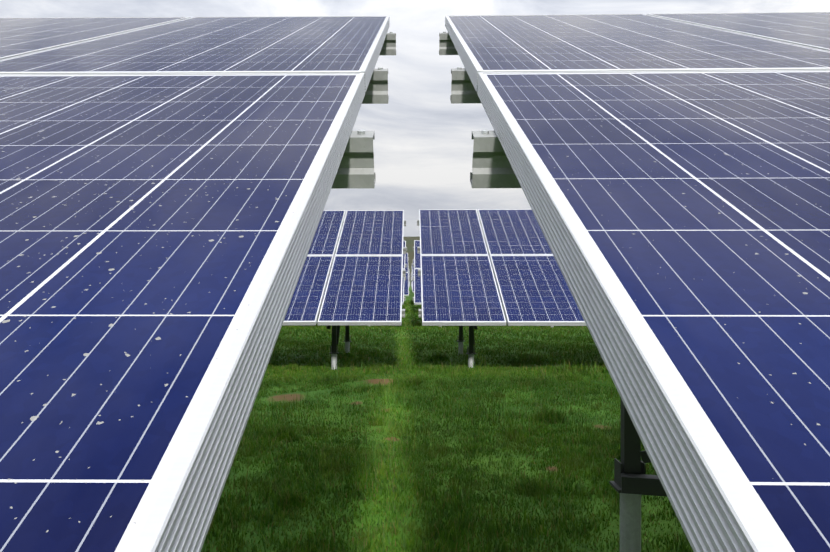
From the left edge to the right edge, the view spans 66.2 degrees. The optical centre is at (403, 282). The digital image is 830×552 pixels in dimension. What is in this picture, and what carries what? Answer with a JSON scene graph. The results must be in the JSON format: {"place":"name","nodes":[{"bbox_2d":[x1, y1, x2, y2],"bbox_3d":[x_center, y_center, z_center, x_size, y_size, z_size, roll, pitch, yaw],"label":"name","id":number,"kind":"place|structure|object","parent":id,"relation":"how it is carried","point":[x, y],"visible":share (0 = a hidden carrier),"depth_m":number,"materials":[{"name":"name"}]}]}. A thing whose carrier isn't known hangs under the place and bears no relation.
{"place":"outdoors","nodes":[
{"label":"outdoors","id":0,"kind":"place"},
{"bbox_2d":[0,0,829,237],"label":"sky","id":1,"kind":"structure","parent":0,"point":[423,144],"materials":[{"name":"white"}]},
{"bbox_2d":[201,236,693,551],"bbox_3d":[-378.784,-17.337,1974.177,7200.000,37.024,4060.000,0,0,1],"label":"ground","id":2,"kind":"structure","parent":0,"point":[410,252],"depth_m":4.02,"materials":[{"name":"green plant"}]},
{"bbox_2d":[0,16,395,551],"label":"solar panel","id":3,"kind":"object","parent":2,"relation":"on","point":[167,184],"visible":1,"depth_m":0.57,"materials":[{"name":"blue glass"}]},
{"bbox_2d":[408,259,413,291],"bbox_3d":[0.359,0.091,32.665,41.214,2.730,3.716,0,0,1],"label":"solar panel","id":4,"kind":"object","parent":2,"relation":"on","point":[413,275],"visible":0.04,"depth_m":32.70,"materials":[{"name":"blue glass"}]},
{"bbox_2d":[282,209,586,369],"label":"solar panels","id":5,"kind":"object","parent":2,"relation":"on","point":[365,274],"visible":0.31,"depth_m":8.71,"materials":[{"name":"blue glass"}]},
{"bbox_2d":[321,240,553,327],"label":"solar panels","id":6,"kind":"object","parent":2,"relation":"on","point":[417,300],"visible":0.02,"depth_m":16.63,"materials":[{"name":"blue glass"}]},
{"bbox_2d":[404,253,502,305],"bbox_3d":[0.326,0.091,24.873,41.214,2.731,3.722,0,0,1],"label":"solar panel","id":7,"kind":"object","parent":2,"relation":"on","point":[406,288],"visible":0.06,"depth_m":24.16,"materials":[{"name":"blue glass"}]},
{"bbox_2d":[439,12,829,551],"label":"solar panel","id":8,"kind":"object","parent":2,"relation":"on","point":[669,174],"visible":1,"depth_m":0.63,"materials":[{"name":"blue glass"}]}
]}

